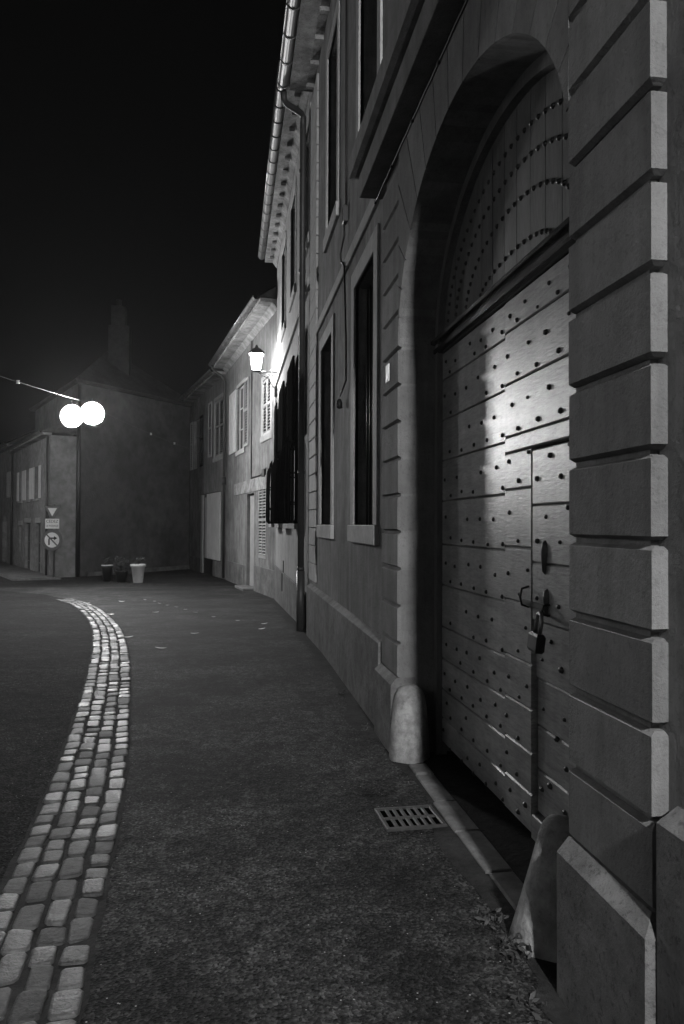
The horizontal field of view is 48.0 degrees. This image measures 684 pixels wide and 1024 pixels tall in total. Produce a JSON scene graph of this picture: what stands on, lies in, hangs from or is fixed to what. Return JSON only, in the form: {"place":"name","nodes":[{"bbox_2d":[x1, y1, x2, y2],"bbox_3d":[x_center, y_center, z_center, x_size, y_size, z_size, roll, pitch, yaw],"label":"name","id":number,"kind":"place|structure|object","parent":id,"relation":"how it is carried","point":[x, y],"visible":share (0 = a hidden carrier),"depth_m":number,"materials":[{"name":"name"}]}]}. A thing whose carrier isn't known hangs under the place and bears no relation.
{"place":"outdoors","nodes":[
{"label":"outdoors","id":0,"kind":"place"},
{"bbox_2d":[0,561,60,580],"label":"pavement","id":1,"kind":"structure","parent":0,"point":[12,572],"depth_m":30.41,"materials":[{"name":"grey asphalt"}]},
{"bbox_2d":[0,591,92,882],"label":"road","id":2,"kind":"structure","parent":0,"point":[45,646],"depth_m":7.23,"materials":[{"name":"grey asphalt"}]},
{"bbox_2d":[0,598,132,1023],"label":"cobblestone strip","id":3,"kind":"object","parent":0,"point":[32,998],"visible":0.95,"depth_m":3.66,"materials":[{"name":"stone"}]},
{"bbox_2d":[0,569,236,587],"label":"square","id":4,"kind":"structure","parent":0,"point":[187,577],"depth_m":27.82,"materials":[{"name":"grey asphalt"}]},
{"bbox_2d":[42,504,61,576],"bbox_3d":[-10.912,1.130,28.934,0.800,2.850,0.107,0,-1,4],"label":"sign post","id":5,"kind":"object","parent":4,"relation":"on","point":[52,539],"visible":1,"depth_m":28.91,"materials":[{"name":"metal"}]},
{"bbox_2d":[101,556,112,581],"bbox_3d":[-8.568,2.070,28.027,0.431,0.911,0.431,0,-1,-8],"label":"plant pot","id":6,"kind":"object","parent":4,"relation":"on","point":[107,572],"visible":0.98,"depth_m":27.89,"materials":[{"name":"black paint"}]},
{"bbox_2d":[112,556,129,581],"bbox_3d":[-7.936,2.033,27.600,0.652,0.972,0.689,0,-1,-8],"label":"potted shrub","id":7,"kind":"object","parent":4,"relation":"on","point":[121,575],"visible":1,"depth_m":27.48,"materials":[{"name":"black plant"}]},
{"bbox_2d":[130,557,145,582],"bbox_3d":[-7.245,2.051,27.311,0.560,0.927,0.550,0,-1,-8],"label":"plant pot","id":8,"kind":"object","parent":4,"relation":"on","point":[138,572],"visible":1,"depth_m":27.14,"materials":[{"name":"grey ceramic"}]},
{"bbox_2d":[0,0,285,525],"label":"sky","id":9,"kind":"structure","parent":0,"point":[135,135],"materials":[{"name":"black"}]},
{"bbox_2d":[0,586,553,1023],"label":"footpath","id":10,"kind":"structure","parent":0,"point":[267,867],"depth_m":3.62,"materials":[{"name":"grey asphalt"}]},
{"bbox_2d":[389,684,429,763],"bbox_3d":[0.460,1.465,5.268,0.275,0.550,0.292,0,-1,-8],"label":"guard stone","id":11,"kind":"object","parent":10,"relation":"on","point":[409,738],"visible":0.95,"depth_m":5.19,"materials":[{"name":"grey stone"}]},
{"bbox_2d":[374,805,447,831],"bbox_3d":[0.369,1.679,4.181,0.330,0.046,0.300,0,-1,-10],"label":"drain grate","id":12,"kind":"object","parent":10,"relation":"on","point":[407,818],"visible":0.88,"depth_m":4.16,"materials":[{"name":"metal"}]},
{"bbox_2d":[267,598,577,1023],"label":"dirt strip","id":13,"kind":"object","parent":10,"relation":"on","point":[460,857],"visible":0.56,"depth_m":3.57,"materials":[{"name":"grey soil"}]},
{"bbox_2d":[338,689,546,1020],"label":"weeds","id":14,"kind":"object","parent":10,"relation":"on","point":[511,954],"visible":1,"depth_m":2.85,"materials":[{"name":"grey plant"}]},
{"bbox_2d":[409,763,523,910],"bbox_3d":[0.638,1.685,4.078,0.138,0.072,2.038,0,-1,-8],"label":"threshold","id":15,"kind":"object","parent":10,"relation":"on","point":[490,860],"visible":0.73,"depth_m":3.89,"materials":[{"name":"stone"}]},
{"bbox_2d":[508,814,571,962],"bbox_3d":[0.804,1.428,2.972,0.320,0.550,0.329,0,-1,-8],"label":"guard stone","id":16,"kind":"object","parent":10,"relation":"on","point":[534,923],"visible":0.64,"depth_m":2.87,"materials":[{"name":"grey stone"}]},
{"bbox_2d":[424,751,534,883],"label":"passage floor","id":17,"kind":"structure","parent":0,"point":[503,828],"depth_m":4.26,"materials":[{"name":"stone"}]},
{"bbox_3d":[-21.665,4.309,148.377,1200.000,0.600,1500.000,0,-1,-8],"label":"ground","id":18,"kind":"structure","parent":0,"visible":0},
{"bbox_2d":[0,430,34,563],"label":"archway house","id":19,"kind":"structure","parent":18,"relation":"on","point":[5,484],"depth_m":39.95,"materials":[{"name":"grey paint"}]},
{"bbox_2d":[4,423,76,576],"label":"house","id":20,"kind":"structure","parent":18,"relation":"on","point":[43,468],"depth_m":31.10,"materials":[{"name":"grey paint"}]},
{"bbox_2d":[27,523,30,568],"bbox_3d":[-13.850,1.749,34.165,0.055,2.520,1.300,1,-1,-32],"label":"window","id":21,"kind":"structure","parent":20,"relation":"in","point":[28,549],"depth_m":34.63,"materials":[{"name":"grey wood"}]},
{"bbox_2d":[38,523,39,570],"bbox_3d":[-12.575,1.720,32.073,0.055,2.520,1.000,1,-1,-31],"label":"door","id":22,"kind":"structure","parent":20,"relation":"in","point":[38,523],"depth_m":32.44,"materials":[{"name":"grey wood"}]},
{"bbox_2d":[29,299,191,576],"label":"blank house","id":23,"kind":"structure","parent":18,"relation":"on","point":[132,490],"depth_m":33.56,"materials":[{"name":"paint"}]},
{"bbox_2d":[180,368,226,578],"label":"garage house","id":24,"kind":"structure","parent":18,"relation":"on","point":[203,394],"depth_m":32.76,"materials":[{"name":"grey paint"}]},
{"bbox_2d":[0,376,183,446],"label":"suspension cable","id":25,"kind":"object","parent":24,"relation":"attached to","point":[17,382],"visible":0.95,"depth_m":24.36,"materials":[{"name":"metal"}]},
{"bbox_2d":[60,400,82,426],"bbox_3d":[-8.824,-3.216,25.064,0.744,0.914,0.558,0,-1,2],"label":"hanging lamp","id":26,"kind":"object","parent":25,"relation":"hanging from","point":[70,415],"visible":0.99,"depth_m":24.88,"materials":[{"name":"grey glass"}]},
{"bbox_2d":[80,398,103,424],"bbox_3d":[-8.177,-3.294,25.159,0.744,0.878,0.558,1,-1,-16],"label":"hanging lamp","id":27,"kind":"object","parent":25,"relation":"hanging from","point":[92,413],"visible":1,"depth_m":24.97,"materials":[{"name":"grey glass"}]},
{"bbox_2d":[196,420,200,468],"bbox_3d":[-6.492,-3.118,35.155,0.055,2.250,1.700,1,-1,-21],"label":"window","id":28,"kind":"structure","parent":24,"relation":"in","point":[198,422],"depth_m":35.67,"materials":[{"name":"grey wood"}]},
{"bbox_2d":[218,400,222,453],"bbox_3d":[-4.742,-3.359,30.715,0.055,2.300,1.650,1,-1,-21],"label":"window","id":29,"kind":"structure","parent":24,"relation":"in","point":[221,405],"depth_m":31.11,"materials":[{"name":"grey wood"}]},
{"bbox_2d":[208,284,276,597],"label":"worn house","id":30,"kind":"structure","parent":18,"relation":"on","point":[248,549],"depth_m":24.61,"materials":[{"name":"grey paint"}]},
{"bbox_2d":[239,385,243,449],"bbox_3d":[-3.353,-3.228,26.241,0.055,2.200,1.500,1,-1,-17],"label":"window","id":31,"kind":"structure","parent":30,"relation":"in","point":[241,415],"depth_m":26.71,"materials":[{"name":"white paint"}]},
{"bbox_2d":[250,495,253,585],"bbox_3d":[-2.743,0.956,24.440,0.057,3.000,1.150,1,-1,-24],"label":"door","id":32,"kind":"structure","parent":30,"relation":"in","point":[251,496],"depth_m":24.73,"materials":[{"name":"wood"}]},
{"bbox_2d":[263,489,264,555],"bbox_3d":[-2.184,0.307,22.596,0.055,2.120,1.150,1,-1,-17],"label":"window","id":33,"kind":"structure","parent":30,"relation":"in","point":[264,489],"depth_m":23.09,"materials":[{"name":"grey wood"}]},
{"bbox_2d":[268,382,269,430],"bbox_3d":[-1.997,-3.026,22.104,0.055,1.630,1.160,1,-1,-17],"label":"window","id":34,"kind":"structure","parent":30,"relation":"in","point":[268,382],"depth_m":22.59,"materials":[{"name":"grey wood"}]},
{"bbox_2d":[258,60,312,629],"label":"shuttered house","id":35,"kind":"structure","parent":18,"relation":"on","point":[279,238],"depth_m":14.98,"materials":[{"name":"grey paint"}]},
{"bbox_2d":[248,345,276,389],"bbox_3d":[-2.069,-3.739,20.124,0.762,1.270,0.420,0,-1,-8],"label":"wall lantern","id":36,"kind":"object","parent":35,"relation":"attached to","point":[256,354],"depth_m":19.99,"materials":[{"name":"glass"}]},
{"bbox_2d":[274,386,276,403],"bbox_3d":[-1.754,-3.018,20.310,0.069,0.584,0.240,0,-1,-8],"label":"junction box","id":37,"kind":"object","parent":35,"relation":"attached to","point":[275,393],"visible":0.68,"depth_m":20.22,"materials":[{"name":"black paint"}]},
{"bbox_2d":[296,355,297,519],"bbox_3d":[-0.754,-1.350,13.708,0.055,3.050,1.200,0,-1,-8],"label":"window","id":38,"kind":"structure","parent":35,"relation":"in","point":[297,355],"depth_m":14.26,"materials":[{"name":"black glass"}]},
{"bbox_2d":[277,0,683,1023],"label":"stone mansion","id":39,"kind":"structure","parent":18,"relation":"on","point":[497,266],"depth_m":3.85,"materials":[{"name":"grey stone"}]},
{"bbox_2d":[386,363,388,382],"bbox_3d":[0.338,-1.033,5.726,0.009,0.130,0.110,0,-1,-8],"label":"number plate","id":40,"kind":"object","parent":39,"relation":"attached to","point":[387,373],"visible":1,"depth_m":5.71,"materials":[{"name":"white paint"}]},
{"bbox_2d":[431,68,575,841],"bbox_3d":[0.890,-0.342,4.149,0.165,3.870,3.342,0,-1,-8],"label":"carriage door","id":41,"kind":"structure","parent":39,"relation":"in","point":[503,342],"depth_m":4.02,"materials":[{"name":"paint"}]},
{"bbox_2d":[527,611,545,653],"bbox_3d":[0.898,0.548,3.524,0.044,0.191,0.099,6,2,-8],"label":"padlock","id":42,"kind":"object","parent":41,"relation":"hanging from","point":[536,641],"visible":1,"depth_m":3.49,"materials":[{"name":"metal"}]}
]}

